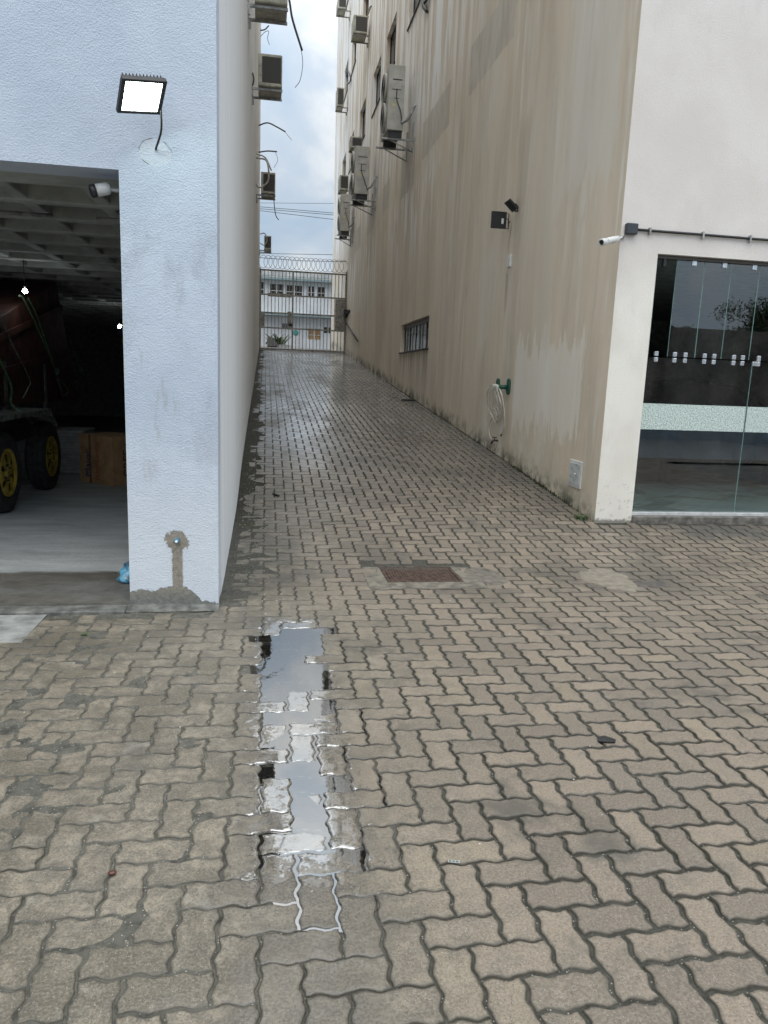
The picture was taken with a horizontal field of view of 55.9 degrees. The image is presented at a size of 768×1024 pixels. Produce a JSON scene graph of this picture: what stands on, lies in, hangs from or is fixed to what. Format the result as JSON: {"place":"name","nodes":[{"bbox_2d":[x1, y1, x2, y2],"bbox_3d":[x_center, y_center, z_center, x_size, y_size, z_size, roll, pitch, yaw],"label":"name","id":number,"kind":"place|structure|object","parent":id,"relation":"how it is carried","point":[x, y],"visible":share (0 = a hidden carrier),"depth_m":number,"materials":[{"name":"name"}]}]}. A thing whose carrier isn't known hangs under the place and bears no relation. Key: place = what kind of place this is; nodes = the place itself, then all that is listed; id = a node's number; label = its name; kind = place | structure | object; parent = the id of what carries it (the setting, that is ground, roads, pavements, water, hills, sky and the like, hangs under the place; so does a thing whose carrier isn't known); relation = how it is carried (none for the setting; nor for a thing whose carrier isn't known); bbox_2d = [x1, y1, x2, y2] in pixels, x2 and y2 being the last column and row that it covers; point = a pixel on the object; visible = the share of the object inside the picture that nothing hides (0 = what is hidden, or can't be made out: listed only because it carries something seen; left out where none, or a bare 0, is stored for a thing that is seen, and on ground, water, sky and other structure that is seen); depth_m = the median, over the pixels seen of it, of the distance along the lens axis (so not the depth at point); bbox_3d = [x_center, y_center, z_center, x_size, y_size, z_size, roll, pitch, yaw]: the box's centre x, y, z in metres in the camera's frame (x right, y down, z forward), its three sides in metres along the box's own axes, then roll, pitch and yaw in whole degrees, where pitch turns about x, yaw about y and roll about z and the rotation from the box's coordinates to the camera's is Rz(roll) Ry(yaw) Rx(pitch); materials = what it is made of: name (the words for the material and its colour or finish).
{"place":"outdoors","nodes":[
{"label":"outdoors","id":0,"kind":"place"},
{"bbox_2d":[55,427,94,472],"bbox_3d":[-4.563,-0.900,10.372,0.687,0.584,0.700,0,10,-9],"label":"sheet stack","id":1,"kind":"object","parent":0,"point":[69,447],"visible":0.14,"depth_m":10.06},
{"bbox_2d":[260,208,330,214],"bbox_3d":[-6.417,-15.599,37.232,28.000,0.320,0.025,0,10,-9],"label":"overhead line","id":2,"kind":"object","parent":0,"point":[295,211],"visible":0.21,"depth_m":37.53,"materials":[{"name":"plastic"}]},
{"bbox_2d":[261,347,331,350],"bbox_3d":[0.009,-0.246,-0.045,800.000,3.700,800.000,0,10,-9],"label":"ground","id":3,"kind":"structure","parent":0,"point":[297,348],"depth_m":39.40,"materials":[{"name":"concrete"}]},
{"bbox_2d":[0,615,46,642],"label":"concrete apron","id":4,"kind":"object","parent":3,"relation":"on","point":[15,628],"visible":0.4,"depth_m":4.17,"materials":[{"name":"grey concrete"}]},
{"bbox_2d":[0,0,260,615],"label":"garage building","id":5,"kind":"structure","parent":3,"relation":"on","point":[167,266],"depth_m":4.48,"materials":[{"name":"paint"}]},
{"bbox_2d":[22,260,27,293],"bbox_3d":[-4.034,-2.645,8.118,0.054,0.377,0.053,0,10,-9],"label":"light bulb","id":6,"kind":"object","parent":5,"relation":"hanging from","point":[24,291],"visible":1,"depth_m":8.13,"materials":[{"name":"white"}]},
{"bbox_2d":[0,362,60,512],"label":"cargo trailer","id":7,"kind":"object","parent":5,"relation":"on","point":[42,451],"visible":0.95,"depth_m":8.25,"materials":[{"name":"rubber"}]},
{"bbox_2d":[0,359,37,416],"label":"rope","id":8,"kind":"object","parent":7,"relation":"on","point":[11,387],"visible":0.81,"depth_m":7.89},
{"bbox_2d":[0,279,76,405],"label":"cargo crate","id":9,"kind":"object","parent":7,"relation":"on","point":[24,335],"visible":0.96,"depth_m":9.02,"materials":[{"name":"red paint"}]},
{"bbox_2d":[0,314,30,398],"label":"rope","id":10,"kind":"object","parent":9,"relation":"attached to","point":[17,356],"visible":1,"depth_m":8.29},
{"bbox_2d":[27,298,54,367],"bbox_3d":[-4.329,-2.243,9.168,0.017,0.812,0.987,0,10,-9],"label":"rope","id":11,"kind":"object","parent":9,"relation":"attached to","point":[41,330],"visible":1,"depth_m":9.15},
{"bbox_2d":[18,295,68,395],"bbox_3d":[-4.370,-2.080,9.351,0.061,1.200,1.939,0,10,-9],"label":"rope","id":12,"kind":"object","parent":9,"relation":"hanging from","point":[56,370],"visible":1,"depth_m":9.43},
{"bbox_2d":[0,210,119,221],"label":"ceiling conduit","id":13,"kind":"object","parent":5,"relation":"attached to","point":[21,213],"visible":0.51,"depth_m":5.52,"materials":[{"name":"metal"}]},
{"bbox_2d":[79,432,126,486],"bbox_3d":[-3.520,-0.695,9.382,0.642,0.620,0.512,8,12,30],"label":"cardboard box","id":14,"kind":"object","parent":5,"relation":"on","point":[102,458],"visible":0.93,"depth_m":9.14,"materials":[{"name":"brown cardboard"}]},
{"bbox_2d":[89,182,118,197],"bbox_3d":[-1.625,-1.883,4.249,0.200,0.097,0.074,-3,11,-25],"label":"security camera","id":15,"kind":"object","parent":5,"relation":"attached to","point":[100,189],"visible":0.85,"depth_m":4.21,"materials":[{"name":"white plastic"}]},
{"bbox_2d":[116,561,129,582],"bbox_3d":[-1.776,0.405,5.035,0.168,0.152,0.161,-6,13,-39],"label":"plastic bag","id":16,"kind":"object","parent":5,"relation":"on","point":[124,577],"visible":0.55,"depth_m":4.98,"materials":[{"name":"blue plastic"}]},
{"bbox_2d":[116,72,166,149],"bbox_3d":[-1.321,-2.186,3.927,0.249,0.312,0.325,-4,12,-29],"label":"flood lamp","id":17,"kind":"object","parent":5,"relation":"attached to","point":[140,94],"visible":1,"depth_m":3.86,"materials":[{"name":"black metal"}]},
{"bbox_2d":[259,233,270,254],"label":"air conditioner","id":18,"kind":"object","parent":5,"relation":"attached to","point":[267,244],"visible":1,"depth_m":27.73,"materials":[{"name":"metal"}]},
{"bbox_2d":[252,53,282,104],"bbox_3d":[-2.108,-7.798,13.067,0.545,0.680,0.718,0,10,-9],"label":"air conditioner","id":19,"kind":"object","parent":5,"relation":"attached to","point":[269,87],"visible":1,"depth_m":12.85,"materials":[{"name":"metal"}]},
{"bbox_2d":[256,153,278,219],"bbox_3d":[-3.054,-8.459,18.992,0.606,1.593,0.779,0,10,-9],"label":"air conditioner","id":20,"kind":"object","parent":5,"relation":"attached to","point":[267,186],"visible":0.98,"depth_m":18.82,"materials":[{"name":"metal"}]},
{"bbox_2d":[248,0,287,28],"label":"air conditioner","id":21,"kind":"object","parent":5,"relation":"attached to","point":[271,12],"visible":0.91,"depth_m":10.41,"materials":[{"name":"metal"}]},
{"bbox_2d":[259,122,285,131],"bbox_3d":[-3.580,-12.319,23.165,0.864,0.253,0.044,0,10,-9],"label":"hanging cable","id":22,"kind":"object","parent":5,"relation":"attached to","point":[273,125],"visible":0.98,"depth_m":23.14,"materials":[{"name":"plastic"}]},
{"bbox_2d":[288,0,302,50],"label":"hanging cable","id":23,"kind":"object","parent":5,"relation":"attached to","point":[295,29],"visible":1,"depth_m":10.05,"materials":[{"name":"plastic"}]},
{"bbox_2d":[268,336,276,346],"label":"stair ramp wall","id":24,"kind":"structure","parent":3,"relation":"on","point":[270,343],"depth_m":43.37,"materials":[{"name":"stone"}]},
{"bbox_2d":[265,344,290,347],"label":"planter","id":25,"kind":"object","parent":3,"relation":"on","point":[283,346],"visible":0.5,"depth_m":44.47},
{"bbox_2d":[264,334,290,344],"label":"leafy plant","id":26,"kind":"object","parent":25,"relation":"in","point":[283,340],"visible":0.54,"depth_m":44.39,"materials":[{"name":"green plant"}]},
{"bbox_2d":[261,270,331,349],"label":"street house","id":27,"kind":"structure","parent":3,"relation":"on","point":[288,309],"depth_m":48.04,"materials":[{"name":"white paint"}]},
{"bbox_2d":[261,282,263,292],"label":"window","id":28,"kind":"structure","parent":27,"relation":"in","point":[262,283],"depth_m":47.56,"materials":[{"name":"white plastic"}]},
{"bbox_2d":[269,284,283,293],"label":"window","id":29,"kind":"structure","parent":27,"relation":"in","point":[273,285],"depth_m":47.70,"materials":[{"name":"glass"}]},
{"bbox_2d":[286,285,302,295],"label":"window","id":30,"kind":"structure","parent":27,"relation":"in","point":[299,288],"depth_m":47.91,"materials":[{"name":"glass"}]},
{"bbox_2d":[308,286,314,295],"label":"window","id":31,"kind":"structure","parent":27,"relation":"in","point":[312,288],"depth_m":48.08,"materials":[{"name":"glass"}]},
{"bbox_2d":[308,328,320,339],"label":"window","id":32,"kind":"structure","parent":27,"relation":"in","point":[311,331],"depth_m":48.64,"materials":[{"name":"beige glass"}]},
{"bbox_2d":[318,287,323,296],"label":"window","id":33,"kind":"structure","parent":27,"relation":"in","point":[320,289],"depth_m":48.19,"materials":[{"name":"glass"}]},
{"bbox_2d":[259,267,357,352],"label":"lane gate","id":34,"kind":"structure","parent":3,"relation":"on","point":[341,313],"depth_m":30.02,"materials":[{"name":"grey metal"}]},
{"bbox_2d":[260,255,347,272],"bbox_3d":[-3.283,-10.170,29.700,3.647,0.557,0.314,0,10,-9],"label":"razor wire","id":35,"kind":"object","parent":34,"relation":"attached to","point":[340,261],"visible":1,"depth_m":29.70,"materials":[{"name":"silver metal"}]},
{"bbox_2d":[361,566,487,589],"bbox_3d":[0.280,0.514,5.605,0.880,0.056,0.710,0,10,-9],"label":"drain cover","id":36,"kind":"object","parent":3,"relation":"on","point":[452,578],"visible":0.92,"depth_m":5.49,"materials":[{"name":"concrete"}]},
{"bbox_2d":[331,0,767,524],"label":"apartment building","id":37,"kind":"structure","parent":3,"relation":"on","point":[575,131],"depth_m":8.91,"materials":[{"name":"beige paint"}]},
{"bbox_2d":[335,87,347,115],"bbox_3d":[-1.774,-17.225,30.414,0.487,0.857,0.706,0,10,-9],"label":"air conditioner","id":38,"kind":"object","parent":37,"relation":"attached to","point":[339,105],"visible":1,"depth_m":30.09,"materials":[{"name":"grey paint"}]},
{"bbox_2d":[336,0,350,20],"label":"air conditioner","id":39,"kind":"object","parent":37,"relation":"attached to","point":[341,10],"visible":1,"depth_m":29.35,"materials":[{"name":"grey paint"}]},
{"bbox_2d":[338,175,349,194],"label":"air conditioner","id":40,"kind":"object","parent":37,"relation":"attached to","point":[342,184],"visible":0.88,"depth_m":29.11,"materials":[{"name":"grey paint"}]},
{"bbox_2d":[335,194,353,246],"bbox_3d":[-1.532,-11.359,28.215,0.645,1.760,1.100,0,10,-9],"label":"air conditioner","id":41,"kind":"object","parent":37,"relation":"attached to","point":[343,223],"visible":1,"depth_m":27.85,"materials":[{"name":"metal"}]},
{"bbox_2d":[345,71,350,83],"bbox_3d":[-1.496,-17.995,29.864,0.090,1.169,2.239,0,10,-9],"label":"hanging cable","id":42,"kind":"object","parent":37,"relation":"attached to","point":[347,73],"visible":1,"depth_m":29.56,"materials":[{"name":"plastic"}]},
{"bbox_2d":[351,43,356,76],"bbox_3d":[-1.103,-17.950,28.225,0.185,1.250,1.600,0,10,-9],"label":"hanging cable","id":43,"kind":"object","parent":37,"relation":"in","point":[355,43],"depth_m":28.78,"materials":[{"name":"black plastic"}]},
{"bbox_2d":[349,136,369,154],"bbox_3d":[-0.815,-12.003,23.827,0.654,0.505,0.506,0,10,-9],"label":"air conditioner","id":44,"kind":"object","parent":37,"relation":"attached to","point":[354,141],"visible":0.67,"depth_m":23.55,"materials":[{"name":"grey paint"}]},
{"bbox_2d":[351,5,371,47],"bbox_3d":[-0.754,-16.058,23.931,0.583,0.964,0.837,0,10,-9],"label":"air conditioner","id":45,"kind":"object","parent":37,"relation":"attached to","point":[359,26],"visible":1,"depth_m":23.69,"materials":[{"name":"grey paint"}]},
{"bbox_2d":[347,146,377,215],"bbox_3d":[-0.670,-10.230,22.385,0.810,1.780,1.100,0,10,-9],"label":"air conditioner","id":46,"kind":"object","parent":37,"relation":"attached to","point":[359,183],"visible":1,"depth_m":22.01,"materials":[{"name":"metal"}]},
{"bbox_2d":[362,106,365,141],"bbox_3d":[-0.703,-13.710,25.592,0.185,1.250,1.650,0,10,-9],"label":"window","id":47,"kind":"structure","parent":37,"relation":"in","point":[363,132],"depth_m":25.97,"materials":[{"name":"black glass"}]},
{"bbox_2d":[366,0,368,17],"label":"window","id":48,"kind":"structure","parent":37,"relation":"in","point":[367,1],"depth_m":25.40,"materials":[{"name":"black glass"}]},
{"bbox_2d":[371,66,380,117],"bbox_3d":[-0.168,-13.091,22.318,0.185,1.250,1.700,0,10,-9],"label":"window","id":49,"kind":"structure","parent":37,"relation":"in","point":[379,72],"depth_m":22.72,"materials":[{"name":"black glass"}]},
{"bbox_2d":[390,25,395,63],"bbox_3d":[0.274,-12.624,19.793,0.245,1.272,1.670,0,10,-9],"label":"window","id":50,"kind":"structure","parent":37,"relation":"in","point":[394,32],"depth_m":20.36,"materials":[{"name":"black glass"}]},
{"bbox_2d":[376,64,415,161],"bbox_3d":[0.274,-9.206,16.755,0.760,1.780,1.100,0,10,-9],"label":"air conditioner","id":51,"kind":"object","parent":37,"relation":"attached to","point":[392,121],"visible":1,"depth_m":16.39,"materials":[{"name":"metal"}]},
{"bbox_2d":[398,317,428,353],"bbox_3d":[0.753,-4.004,16.476,0.245,0.712,3.300,0,10,-9],"label":"window","id":52,"kind":"structure","parent":37,"relation":"in","point":[426,320],"depth_m":16.73,"materials":[{"name":"metal"}]},
{"bbox_2d":[407,0,420,31],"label":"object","id":53,"kind":"structure","parent":37,"relation":"in","point":[415,7],"depth_m":16.92,"materials":[{"name":"black plastic"}]},
{"bbox_2d":[421,0,427,12],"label":"hanging cable","id":54,"kind":"object","parent":37,"relation":"attached to","point":[424,8],"visible":1,"depth_m":15.24,"materials":[{"name":"plastic"}]},
{"bbox_2d":[490,211,509,228],"bbox_3d":[1.602,-4.012,9.955,0.266,0.219,0.090,0,10,-9],"label":"switch box","id":55,"kind":"object","parent":37,"relation":"attached to","point":[498,219],"visible":1,"depth_m":9.93,"materials":[{"name":"black plastic"}]},
{"bbox_2d":[490,378,510,394],"bbox_3d":[1.618,-1.767,10.170,0.128,0.220,0.610,0,10,-9],"label":"hose holder","id":56,"kind":"object","parent":37,"relation":"attached to","point":[507,386],"visible":0.82,"depth_m":9.96,"materials":[{"name":"green plastic"}]},
{"bbox_2d":[486,384,505,438],"bbox_3d":[1.568,-1.413,10.278,0.134,0.796,0.715,0,10,-9],"label":"garden hose","id":57,"kind":"object","parent":56,"relation":"hanging from","point":[500,407],"visible":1,"depth_m":10.17,"materials":[{"name":"plastic"}]},
{"bbox_2d":[507,215,511,267],"bbox_3d":[1.725,-3.704,9.907,0.034,0.691,0.176,0,10,-9],"label":"cable","id":58,"kind":"object","parent":37,"relation":"attached to","point":[509,260],"visible":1,"depth_m":9.90,"materials":[{"name":"white plastic"}]},
{"bbox_2d":[504,199,518,211],"bbox_3d":[1.708,-4.070,9.631,0.173,0.140,0.200,0,10,-9],"label":"flood lamp","id":59,"kind":"object","parent":37,"relation":"attached to","point":[511,205],"visible":1,"depth_m":9.61,"materials":[{"name":"black metal"}]},
{"bbox_2d":[568,459,582,488],"bbox_3d":[2.050,-0.409,7.781,0.033,0.290,0.310,0,10,-9],"label":"meter box","id":60,"kind":"object","parent":37,"relation":"attached to","point":[575,473],"visible":1,"depth_m":7.74,"materials":[{"name":"white plastic"}]},
{"bbox_2d":[598,232,625,245],"bbox_3d":[2.088,-2.490,6.600,0.068,0.225,0.646,9,12,33],"label":"security camera","id":61,"kind":"object","parent":37,"relation":"attached to","point":[607,241],"visible":1,"depth_m":6.48,"materials":[{"name":"white plastic"}]},
{"bbox_2d":[624,223,767,242],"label":"conduit pipe","id":62,"kind":"object","parent":37,"relation":"attached to","point":[632,229],"depth_m":6.90,"materials":[{"name":"black metal"}]},
{"bbox_2d":[638,429,767,483],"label":"draped counter","id":63,"kind":"object","parent":37,"relation":"on","point":[663,445],"visible":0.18,"depth_m":9.38,"materials":[{"name":"fabric"}]},
{"bbox_2d":[260,253,332,254],"bbox_3d":[-6.486,-13.437,37.629,28.001,1.317,0.025,0,10,-9],"label":"overhead line","id":64,"kind":"object","parent":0,"point":[306,254],"visible":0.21,"depth_m":38.03,"materials":[{"name":"plastic"}]},
{"bbox_2d":[260,210,332,219],"bbox_3d":[-6.420,-15.507,37.249,28.001,1.249,0.025,0,10,-9],"label":"overhead line","id":65,"kind":"object","parent":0,"point":[298,215],"visible":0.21,"depth_m":37.59,"materials":[{"name":"plastic"}]},
{"bbox_2d":[265,207,329,212],"bbox_3d":[-6.414,-15.690,37.215,28.000,0.308,0.025,0,10,-9],"label":"overhead line","id":66,"kind":"object","parent":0,"point":[300,210],"visible":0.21,"depth_m":37.56,"materials":[{"name":"plastic"}]},
{"bbox_2d":[260,0,337,272],"label":"sky","id":67,"kind":"structure","parent":0,"point":[304,170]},
{"bbox_2d":[0,349,767,1023],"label":"paving","id":68,"kind":"structure","parent":0,"point":[326,969],"depth_m":2.83,"materials":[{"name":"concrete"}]},
{"bbox_2d":[108,870,116,874],"bbox_3d":[-0.808,1.072,2.153,0.026,0.011,0.019,0,10,-9],"label":"seed","id":69,"kind":"object","parent":68,"relation":"on","point":[112,872],"visible":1,"depth_m":2.15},
{"bbox_2d":[3,434,722,876],"bbox_3d":[0.257,-0.674,9.067,6.505,1.054,14.236,0,10,-9],"label":"grit","id":70,"kind":"object","parent":68,"relation":"on","point":[295,590],"visible":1,"depth_m":4.99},
{"bbox_2d":[236,349,570,513],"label":"joint sand","id":71,"kind":"structure","parent":68,"relation":"on","point":[247,484],"depth_m":9.87,"materials":[{"name":"grey sand"}]},
{"bbox_2d":[448,859,459,862],"bbox_3d":[0.219,1.095,2.269,0.038,0.002,0.012,3,10,4],"label":"metal strip","id":72,"kind":"object","parent":68,"relation":"on","point":[454,860],"visible":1,"depth_m":2.27,"materials":[{"name":"metal"}]},
{"bbox_2d":[464,567,507,585],"bbox_3d":[0.799,0.499,5.654,0.331,0.019,0.491,-5,13,-35],"label":"mortar patch","id":73,"kind":"object","parent":68,"relation":"on","point":[486,575],"visible":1,"depth_m":5.66,"materials":[{"name":"grey concrete"}]},
{"bbox_2d":[389,383,587,517],"bbox_3d":[1.081,-1.768,13.701,0.096,1.295,13.095,0,10,-9],"label":"moss","id":74,"kind":"object","parent":68,"relation":"on","point":[534,480],"visible":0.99,"depth_m":9.38,"materials":[{"name":"green plant"}]},
{"bbox_2d":[570,512,589,520],"bbox_3d":[2.015,0.050,7.394,0.222,0.055,0.281,-6,13,-39],"label":"weed","id":75,"kind":"object","parent":68,"relation":"on","point":[580,517],"visible":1,"depth_m":7.40,"materials":[{"name":"green plant"}]},
{"bbox_2d":[598,735,615,742],"bbox_3d":[0.949,0.970,3.093,0.081,0.007,0.054,3,10,3],"label":"scrap","id":76,"kind":"object","parent":68,"relation":"on","point":[605,739],"visible":1,"depth_m":3.08,"materials":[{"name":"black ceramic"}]},
{"bbox_2d":[578,568,638,591],"bbox_3d":[1.790,0.528,5.706,0.460,0.018,0.633,-4,12,-31],"label":"mortar patch","id":77,"kind":"object","parent":68,"relation":"on","point":[610,579],"visible":1,"depth_m":5.69,"materials":[{"name":"beige concrete"}]},
{"bbox_2d":[633,580,669,588],"bbox_3d":[2.065,0.561,5.608,0.369,0.008,0.248,0,10,-9],"label":"mortar patch","id":78,"kind":"object","parent":68,"relation":"on","point":[650,584],"visible":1,"depth_m":5.61,"materials":[{"name":"grey concrete"}]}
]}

